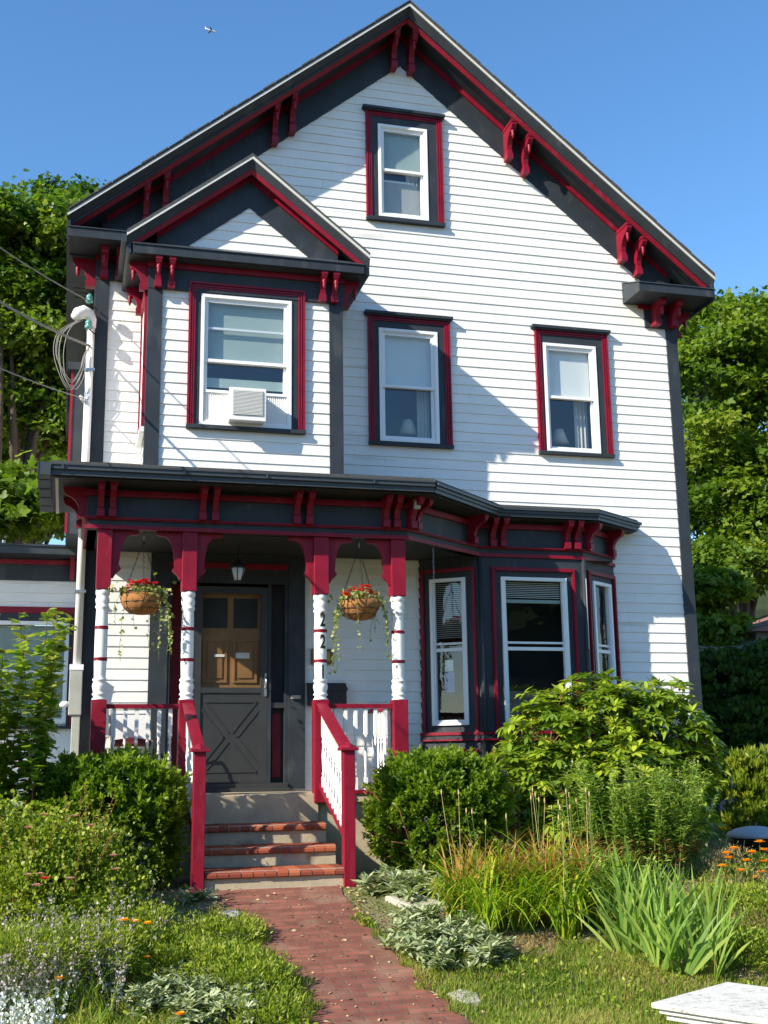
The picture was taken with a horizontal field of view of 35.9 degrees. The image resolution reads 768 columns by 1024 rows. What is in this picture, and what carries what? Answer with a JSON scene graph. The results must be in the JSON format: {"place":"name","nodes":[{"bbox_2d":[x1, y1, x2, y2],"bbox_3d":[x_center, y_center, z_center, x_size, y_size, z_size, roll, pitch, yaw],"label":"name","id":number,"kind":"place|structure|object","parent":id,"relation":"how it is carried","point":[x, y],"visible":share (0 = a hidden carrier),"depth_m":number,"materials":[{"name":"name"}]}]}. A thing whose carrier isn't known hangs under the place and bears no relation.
{"place":"outdoors","nodes":[
{"label":"outdoors","id":0,"kind":"place"},
{"bbox_2d":[217,886,473,1023],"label":"path","id":1,"kind":"structure","parent":0,"point":[334,956],"depth_m":9.13,"materials":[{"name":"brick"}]},
{"bbox_2d":[0,816,767,1023],"bbox_3d":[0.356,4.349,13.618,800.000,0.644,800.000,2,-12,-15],"label":"ground","id":2,"kind":"structure","parent":0,"point":[376,912],"depth_m":10.02,"materials":[{"name":"green plant"}]},
{"bbox_2d":[0,450,66,625],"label":"maple tree","id":3,"kind":"object","parent":2,"relation":"on","point":[23,518],"visible":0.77,"depth_m":19.14,"materials":[{"name":"green plant"}]},
{"bbox_2d":[0,986,68,1023],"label":"phlox","id":4,"kind":"object","parent":2,"relation":"on","point":[38,1005],"visible":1,"depth_m":7.11,"materials":[{"name":"white plant"}]},
{"bbox_2d":[0,608,77,815],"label":"tall shrub","id":5,"kind":"object","parent":2,"relation":"on","point":[31,766],"visible":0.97,"depth_m":10.76,"materials":[{"name":"green plant"}]},
{"bbox_2d":[0,175,90,543],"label":"maple tree","id":6,"kind":"object","parent":2,"relation":"on","point":[33,230],"visible":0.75,"depth_m":21.66,"materials":[{"name":"green plant"}]},
{"bbox_2d":[0,168,106,625],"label":"maple tree","id":7,"kind":"object","parent":2,"relation":"on","point":[84,187],"visible":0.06,"depth_m":26.77,"materials":[{"name":"green plant"}]},
{"bbox_2d":[54,976,69,1016],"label":"orange flower","id":8,"kind":"object","parent":2,"relation":"on","point":[60,998],"visible":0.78,"depth_m":7.91,"materials":[{"name":"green plant"}]},
{"bbox_2d":[0,785,124,928],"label":"arching perennial","id":9,"kind":"object","parent":2,"relation":"on","point":[66,808],"visible":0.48,"depth_m":9.47,"materials":[{"name":"green plant"}]},
{"bbox_2d":[0,886,134,1022],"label":"catmint","id":10,"kind":"object","parent":2,"relation":"on","point":[39,982],"visible":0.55,"depth_m":8.04,"materials":[{"name":"green plant"}]},
{"bbox_2d":[33,936,106,992],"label":"grass tuft","id":11,"kind":"object","parent":2,"relation":"on","point":[84,971],"visible":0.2,"depth_m":8.39,"materials":[{"name":"green plant"}]},
{"bbox_2d":[19,962,125,1022],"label":"grass tuft","id":12,"kind":"object","parent":2,"relation":"on","point":[90,997],"visible":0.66,"depth_m":7.98,"materials":[{"name":"green plant"}]},
{"bbox_2d":[0,782,171,952],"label":"rose bush","id":13,"kind":"object","parent":2,"relation":"on","point":[57,865],"visible":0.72,"depth_m":9.43,"materials":[{"name":"green plant"}]},
{"bbox_2d":[21,879,167,988],"bbox_3d":[-2.061,3.117,8.746,0.877,0.726,0.971,-8,-14,31],"label":"catmint","id":14,"kind":"object","parent":2,"relation":"on","point":[120,916],"visible":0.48,"depth_m":8.77,"materials":[{"name":"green plant"}]},
{"bbox_2d":[0,890,195,987],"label":"weedy shrub","id":15,"kind":"object","parent":2,"relation":"on","point":[10,938],"visible":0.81,"depth_m":8.33,"materials":[{"name":"green plant"}]},
{"bbox_2d":[20,742,192,893],"bbox_3d":[-2.576,2.911,10.941,1.671,1.550,1.490,2,-12,-15],"label":"yew bush","id":16,"kind":"object","parent":2,"relation":"on","point":[147,787],"visible":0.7,"depth_m":10.68,"materials":[{"name":"green plant"}]},
{"bbox_2d":[54,987,172,1023],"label":"grass tuft","id":17,"kind":"object","parent":2,"relation":"on","point":[79,1015],"visible":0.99,"depth_m":7.70,"materials":[{"name":"green plant"}]},
{"bbox_2d":[130,919,139,966],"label":"yellow flower","id":18,"kind":"object","parent":2,"relation":"on","point":[136,920],"visible":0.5,"depth_m":8.75,"materials":[{"name":"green plant"}]},
{"bbox_2d":[142,921,152,968],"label":"yellow flower","id":19,"kind":"object","parent":2,"relation":"on","point":[146,922],"visible":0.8,"depth_m":8.78,"materials":[{"name":"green plant"}]},
{"bbox_2d":[142,955,153,985],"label":"orange flower","id":20,"kind":"object","parent":2,"relation":"on","point":[147,956],"visible":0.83,"depth_m":8.45,"materials":[{"name":"green plant"}]},
{"bbox_2d":[174,1011,186,1023],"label":"orange flower","id":21,"kind":"object","parent":2,"relation":"on","point":[180,1013],"visible":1,"depth_m":7.79,"materials":[{"name":"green plant"}]},
{"bbox_2d":[119,958,270,1023],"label":"silver plant","id":22,"kind":"object","parent":2,"relation":"on","point":[185,993],"visible":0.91,"depth_m":8.08,"materials":[{"name":"green plant"}]},
{"bbox_2d":[176,884,216,906],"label":"silver plant","id":23,"kind":"object","parent":2,"relation":"on","point":[196,895],"visible":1,"depth_m":10.30,"materials":[{"name":"green plant"}]},
{"bbox_2d":[85,907,318,1023],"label":"ground cover","id":24,"kind":"object","parent":2,"relation":"on","point":[225,956],"visible":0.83,"depth_m":8.63,"materials":[{"name":"green plant"}]},
{"bbox_2d":[221,910,239,917],"bbox_3d":[-1.293,3.426,10.018,0.123,0.100,0.141,7,-14,-31],"label":"stone","id":25,"kind":"object","parent":2,"relation":"on","point":[230,912],"visible":0.32,"depth_m":10.02,"materials":[{"name":"grey stone"}]},
{"bbox_2d":[216,927,262,941],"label":"silver plant","id":26,"kind":"object","parent":2,"relation":"on","point":[244,935],"visible":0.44,"depth_m":9.36,"materials":[{"name":"green plant"}]},
{"bbox_2d":[0,0,714,892],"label":"house","id":27,"kind":"structure","parent":2,"relation":"on","point":[358,246],"depth_m":14.21,"materials":[{"name":"white wood"}]},
{"bbox_2d":[59,664,83,757],"bbox_3d":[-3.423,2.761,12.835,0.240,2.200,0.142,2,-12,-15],"label":"meter box","id":28,"kind":"object","parent":27,"relation":"attached to","point":[73,704],"visible":0.77,"depth_m":12.93,"materials":[{"name":"plastic"}]},
{"bbox_2d":[71,305,96,663],"bbox_3d":[-3.479,-0.077,13.412,0.326,4.792,0.158,9,-15,-38],"label":"service mast","id":29,"kind":"object","parent":27,"relation":"attached to","point":[83,312],"visible":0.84,"depth_m":13.58,"materials":[{"name":"plastic"}]},
{"bbox_2d":[0,368,83,398],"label":"overhead wire","id":30,"kind":"object","parent":29,"relation":"attached to","point":[39,383],"visible":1,"depth_m":12.42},
{"bbox_2d":[0,300,88,346],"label":"overhead wire","id":31,"kind":"object","parent":29,"relation":"attached to","point":[39,323],"visible":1,"depth_m":12.53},
{"bbox_2d":[53,320,90,389],"bbox_3d":[-3.607,-1.822,13.687,0.426,0.885,0.060,4,-13,-20],"label":"cable coil","id":32,"kind":"object","parent":29,"relation":"hanging from","point":[84,355],"visible":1,"depth_m":13.64,"materials":[{"name":"grey rubber"}]},
{"bbox_2d":[85,319,95,335],"bbox_3d":[-3.438,-2.160,13.858,0.086,0.149,0.217,-2,-12,4],"label":"glass insulator","id":33,"kind":"object","parent":29,"relation":"attached to","point":[88,323],"visible":1,"depth_m":13.77,"materials":[{"name":"teal glass"}]},
{"bbox_2d":[86,293,97,309],"bbox_3d":[-3.442,-2.473,13.925,0.086,0.149,0.217,-2,-12,4],"label":"glass insulator","id":34,"kind":"object","parent":27,"relation":"attached to","point":[89,296],"visible":1,"depth_m":13.84,"materials":[{"name":"teal glass"}]},
{"bbox_2d":[0,247,87,300],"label":"overhead wire","id":35,"kind":"object","parent":34,"relation":"attached to","point":[42,274],"visible":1,"depth_m":12.58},
{"bbox_2d":[108,709,152,756],"bbox_3d":[-2.692,2.534,12.548,0.448,0.920,0.529,2,-12,-15],"label":"porch chair","id":36,"kind":"object","parent":27,"relation":"on","point":[141,739],"visible":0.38,"depth_m":12.65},
{"bbox_2d":[108,533,175,660],"bbox_3d":[-2.504,0.867,12.236,0.672,1.352,0.723,11,-17,-43],"label":"hanging basket","id":37,"kind":"object","parent":27,"relation":"hanging from","point":[144,599],"visible":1,"depth_m":12.16,"materials":[{"name":"brown wicker"}]},
{"bbox_2d":[193,586,267,783],"bbox_3d":[-1.747,1.957,13.524,0.839,2.228,0.102,2,-12,-15],"label":"storm door","id":38,"kind":"structure","parent":27,"relation":"in","point":[232,722],"depth_m":13.47,"materials":[{"name":"grey wood"}]},
{"bbox_2d":[201,586,266,687],"bbox_3d":[-1.778,1.969,13.644,0.839,2.240,0.058,2,-12,-15],"label":"front door","id":39,"kind":"structure","parent":27,"relation":"in","point":[231,623],"depth_m":13.74,"materials":[{"name":"brown wood"}]},
{"bbox_2d":[229,547,246,583],"bbox_3d":[-1.623,0.574,13.162,0.210,0.444,0.182,2,-12,-15],"label":"porch lantern","id":40,"kind":"object","parent":27,"relation":"hanging from","point":[237,567],"visible":1,"depth_m":13.10,"materials":[{"name":"black metal"}]},
{"bbox_2d":[204,387,286,424],"bbox_3d":[-1.559,-1.155,13.323,0.925,0.390,0.478,2,-12,-15],"label":"air conditioner","id":41,"kind":"object","parent":27,"relation":"attached to","point":[247,406],"visible":0.98,"depth_m":13.19,"materials":[{"name":"plastic"}]},
{"bbox_2d":[186,281,305,434],"bbox_3d":[-1.558,-1.738,13.438,1.341,1.722,0.149,2,-12,-15],"label":"window","id":42,"kind":"structure","parent":27,"relation":"in","point":[226,329],"depth_m":13.49,"materials":[{"name":"plastic"}]},
{"bbox_2d":[311,649,332,664],"bbox_3d":[-0.729,1.695,13.867,0.265,0.180,0.033,2,-12,-15],"label":"wall plaque","id":43,"kind":"object","parent":27,"relation":"attached to","point":[329,656],"depth_m":13.87,"materials":[{"name":"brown wood"}]},
{"bbox_2d":[306,683,347,705],"bbox_3d":[-0.661,2.112,13.728,0.460,0.265,0.159,2,-12,-15],"label":"mailbox","id":44,"kind":"object","parent":27,"relation":"attached to","point":[337,693],"visible":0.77,"depth_m":13.69,"materials":[{"name":"black metal"}]},
{"bbox_2d":[327,540,391,675],"bbox_3d":[-0.263,1.041,12.866,0.717,1.491,0.643,-1,-12,0],"label":"hanging basket","id":45,"kind":"object","parent":27,"relation":"hanging from","point":[358,604],"visible":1,"depth_m":12.72,"materials":[{"name":"brown wicker"}]},
{"bbox_2d":[362,104,445,227],"bbox_3d":[0.247,-4.498,15.553,1.121,1.594,0.274,2,-12,-15],"label":"window","id":46,"kind":"structure","parent":27,"relation":"in","point":[399,141],"depth_m":15.54,"materials":[{"name":"plastic"}]},
{"bbox_2d":[399,419,416,436],"bbox_3d":[0.311,-0.840,15.092,0.250,0.680,0.246,2,-12,-15],"label":"table lamp","id":47,"kind":"object","parent":27,"relation":"in","point":[408,429],"visible":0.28,"depth_m":15.07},
{"bbox_2d":[364,309,453,449],"bbox_3d":[0.299,-1.640,14.968,1.157,1.738,0.314,2,-12,-15],"label":"window","id":48,"kind":"structure","parent":27,"relation":"in","point":[403,348],"depth_m":14.97,"materials":[{"name":"plastic"}]},
{"bbox_2d":[552,429,568,446],"bbox_3d":[2.322,-0.756,15.617,0.250,0.680,0.246,2,-12,-15],"label":"table lamp","id":49,"kind":"object","parent":27,"relation":"in","point":[559,438],"visible":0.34,"depth_m":15.60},
{"bbox_2d":[530,324,614,458],"bbox_3d":[2.444,-1.551,15.528,1.106,1.738,0.314,2,-12,-15],"label":"window","id":50,"kind":"structure","parent":27,"relation":"in","point":[562,354],"depth_m":15.53,"materials":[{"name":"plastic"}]},
{"bbox_2d":[0,858,767,1023],"bbox_3d":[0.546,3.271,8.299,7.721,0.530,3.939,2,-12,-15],"label":"grass","id":51,"kind":"structure","parent":2,"relation":"on","point":[544,1018],"depth_m":8.70,"materials":[{"name":"green plant"}]},
{"bbox_2d":[4,860,767,1023],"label":"leaf litter","id":52,"kind":"object","parent":2,"relation":"on","point":[541,941],"visible":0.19,"depth_m":9.59,"materials":[{"name":"brown plant"}]},
{"bbox_2d":[350,862,445,901],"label":"silver plant","id":53,"kind":"object","parent":2,"relation":"on","point":[394,879],"visible":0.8,"depth_m":10.65,"materials":[{"name":"green plant"}]},
{"bbox_2d":[385,895,447,913],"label":"stone slab","id":54,"kind":"structure","parent":2,"relation":"on","point":[395,900],"depth_m":10.44,"materials":[{"name":"beige stone"}]},
{"bbox_2d":[359,742,517,878],"bbox_3d":[0.546,3.032,11.832,1.579,1.454,1.349,2,-12,-15],"label":"yew bush","id":55,"kind":"object","parent":2,"relation":"on","point":[406,791],"visible":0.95,"depth_m":11.48,"materials":[{"name":"green plant"}]},
{"bbox_2d":[374,900,515,975],"bbox_3d":[0.480,3.410,9.451,1.144,0.492,1.267,-1,-12,0],"label":"silver plant","id":56,"kind":"object","parent":2,"relation":"on","point":[415,928],"visible":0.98,"depth_m":9.34,"materials":[{"name":"green plant"}]},
{"bbox_2d":[448,989,480,1006],"bbox_3d":[0.599,3.516,8.508,0.191,0.131,0.231,9,-15,-38],"label":"stone","id":57,"kind":"object","parent":2,"relation":"on","point":[470,998],"visible":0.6,"depth_m":8.48,"materials":[{"name":"grey stone"}]},
{"bbox_2d":[391,787,651,940],"bbox_3d":[1.246,3.032,10.310,2.574,1.239,2.015,2,-12,-15],"label":"daylily clump","id":58,"kind":"object","parent":2,"relation":"on","point":[493,889],"visible":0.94,"depth_m":10.07,"materials":[{"name":"green plant"}]},
{"bbox_2d":[488,668,730,866],"bbox_3d":[2.426,2.747,12.794,2.935,2.151,1.979,2,-12,-15],"label":"rhododendron","id":59,"kind":"object","parent":2,"relation":"on","point":[625,732],"visible":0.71,"depth_m":12.56,"materials":[{"name":"green plant"}]},
{"bbox_2d":[567,844,669,928],"bbox_3d":[2.045,3.277,10.309,0.954,0.723,0.840,0,-12,-4],"label":"leafy perennial","id":60,"kind":"object","parent":2,"relation":"on","point":[602,863],"visible":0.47,"depth_m":10.17,"materials":[{"name":"green plant"}]},
{"bbox_2d":[546,754,718,886],"bbox_3d":[2.540,3.045,11.737,1.868,1.281,1.162,2,-12,-15],"label":"leafy perennial","id":61,"kind":"object","parent":2,"relation":"on","point":[665,836],"visible":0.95,"depth_m":11.54,"materials":[{"name":"green plant"}]},
{"bbox_2d":[572,834,753,978],"bbox_3d":[2.269,3.203,9.679,1.444,1.092,1.905,-4,-12,13],"label":"iris clump","id":62,"kind":"object","parent":2,"relation":"on","point":[653,926],"visible":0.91,"depth_m":9.49,"materials":[{"name":"green plant"}]},
{"bbox_2d":[659,879,708,905],"bbox_3d":[2.441,3.353,10.059,0.749,0.454,0.288,2,-12,-15],"label":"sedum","id":63,"kind":"object","parent":2,"relation":"on","point":[689,883],"visible":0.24,"depth_m":10.12,"materials":[{"name":"green plant"}]},
{"bbox_2d":[677,289,737,612],"bbox_3d":[9.390,-0.146,31.363,6.074,14.118,5.825,-5,-13,19],"label":"maple tree","id":64,"kind":"object","parent":2,"relation":"on","point":[684,393],"visible":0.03,"depth_m":31.20,"materials":[{"name":"green plant"}]},
{"bbox_2d":[651,982,767,1023],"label":"gate post","id":65,"kind":"object","parent":2,"relation":"on","point":[729,1003],"visible":1,"depth_m":6.88,"materials":[{"name":"white stone"}]},
{"bbox_2d":[678,284,767,617],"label":"maple tree","id":66,"kind":"object","parent":2,"relation":"on","point":[733,499],"visible":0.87,"depth_m":26.85,"materials":[{"name":"green plant"}]},
{"bbox_2d":[680,837,767,947],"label":"dry perennial","id":67,"kind":"object","parent":2,"relation":"on","point":[718,853],"visible":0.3,"depth_m":11.38,"materials":[{"name":"plant"}]},
{"bbox_2d":[684,847,767,976],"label":"weedy shrub","id":68,"kind":"object","parent":2,"relation":"on","point":[753,896],"visible":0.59,"depth_m":10.34,"materials":[{"name":"green plant"}]},
{"bbox_2d":[693,562,760,816],"bbox_3d":[6.801,3.515,23.511,1.852,5.124,1.749,2,-12,-15],"label":"sapling","id":69,"kind":"object","parent":2,"relation":"on","point":[718,589],"visible":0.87,"depth_m":23.40,"materials":[{"name":"green plant"}]},
{"bbox_2d":[709,838,744,867],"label":"dry stalks","id":70,"kind":"object","parent":2,"relation":"on","point":[724,854],"visible":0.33,"depth_m":12.21,"materials":[{"name":"plant"}]},
{"bbox_2d":[721,851,732,880],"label":"orange flower","id":71,"kind":"object","parent":2,"relation":"on","point":[726,852],"visible":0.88,"depth_m":11.13,"materials":[{"name":"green plant"}]},
{"bbox_2d":[725,855,732,880],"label":"orange flower","id":72,"kind":"object","parent":2,"relation":"on","point":[728,856],"visible":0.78,"depth_m":11.13,"materials":[{"name":"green plant"}]},
{"bbox_2d":[698,638,765,650],"bbox_3d":[7.280,4.025,22.740,1.862,3.562,1.230,2,-12,-15],"label":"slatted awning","id":73,"kind":"object","parent":2,"relation":"on","point":[741,646],"visible":0.19,"depth_m":23.23,"materials":[{"name":"wood"}]},
{"bbox_2d":[699,615,767,812],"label":"neighbor shed","id":74,"kind":"structure","parent":2,"relation":"on","point":[760,631],"depth_m":23.77,"materials":[{"name":"grey wood"}]},
{"bbox_2d":[730,846,736,884],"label":"orange flower","id":75,"kind":"object","parent":2,"relation":"on","point":[733,847],"visible":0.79,"depth_m":11.15,"materials":[{"name":"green plant"}]},
{"bbox_2d":[699,637,767,825],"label":"hedge","id":76,"kind":"object","parent":2,"relation":"on","point":[738,710],"visible":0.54,"depth_m":17.69,"materials":[{"name":"green plant"}]},
{"bbox_2d":[710,743,767,832],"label":"juniper shrub","id":77,"kind":"object","parent":2,"relation":"on","point":[747,768],"visible":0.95,"depth_m":14.96,"materials":[{"name":"green plant"}]},
{"bbox_2d":[742,858,749,881],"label":"orange flower","id":78,"kind":"object","parent":2,"relation":"on","point":[745,859],"visible":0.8,"depth_m":11.18,"materials":[{"name":"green plant"}]},
{"bbox_2d":[726,826,767,856],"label":"domed lid","id":79,"kind":"object","parent":2,"relation":"on","point":[749,835],"visible":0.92,"depth_m":13.64,"materials":[{"name":"black metal"}]},
{"bbox_2d":[747,850,757,881],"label":"orange flower","id":80,"kind":"object","parent":2,"relation":"on","point":[751,851],"visible":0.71,"depth_m":11.21,"materials":[{"name":"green plant"}]},
{"bbox_2d":[754,840,764,882],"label":"orange flower","id":81,"kind":"object","parent":2,"relation":"on","point":[761,854],"visible":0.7,"depth_m":11.24,"materials":[{"name":"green plant"}]},
{"bbox_2d":[759,859,767,887],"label":"orange flower","id":82,"kind":"object","parent":2,"relation":"on","point":[763,860],"visible":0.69,"depth_m":11.22,"materials":[{"name":"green plant"}]},
{"bbox_2d":[0,0,767,625],"label":"sky","id":83,"kind":"structure","parent":0,"point":[668,99],"materials":[{"name":"blue"}]},
{"bbox_2d":[649,825,767,900],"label":"grass","id":84,"kind":"structure","parent":0,"point":[722,844],"depth_m":14.31,"materials":[{"name":"green plant"}]},
{"bbox_2d":[737,585,767,617],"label":"house","id":85,"kind":"structure","parent":0,"point":[761,609],"depth_m":51.21,"materials":[{"name":"green wood"}]}
]}

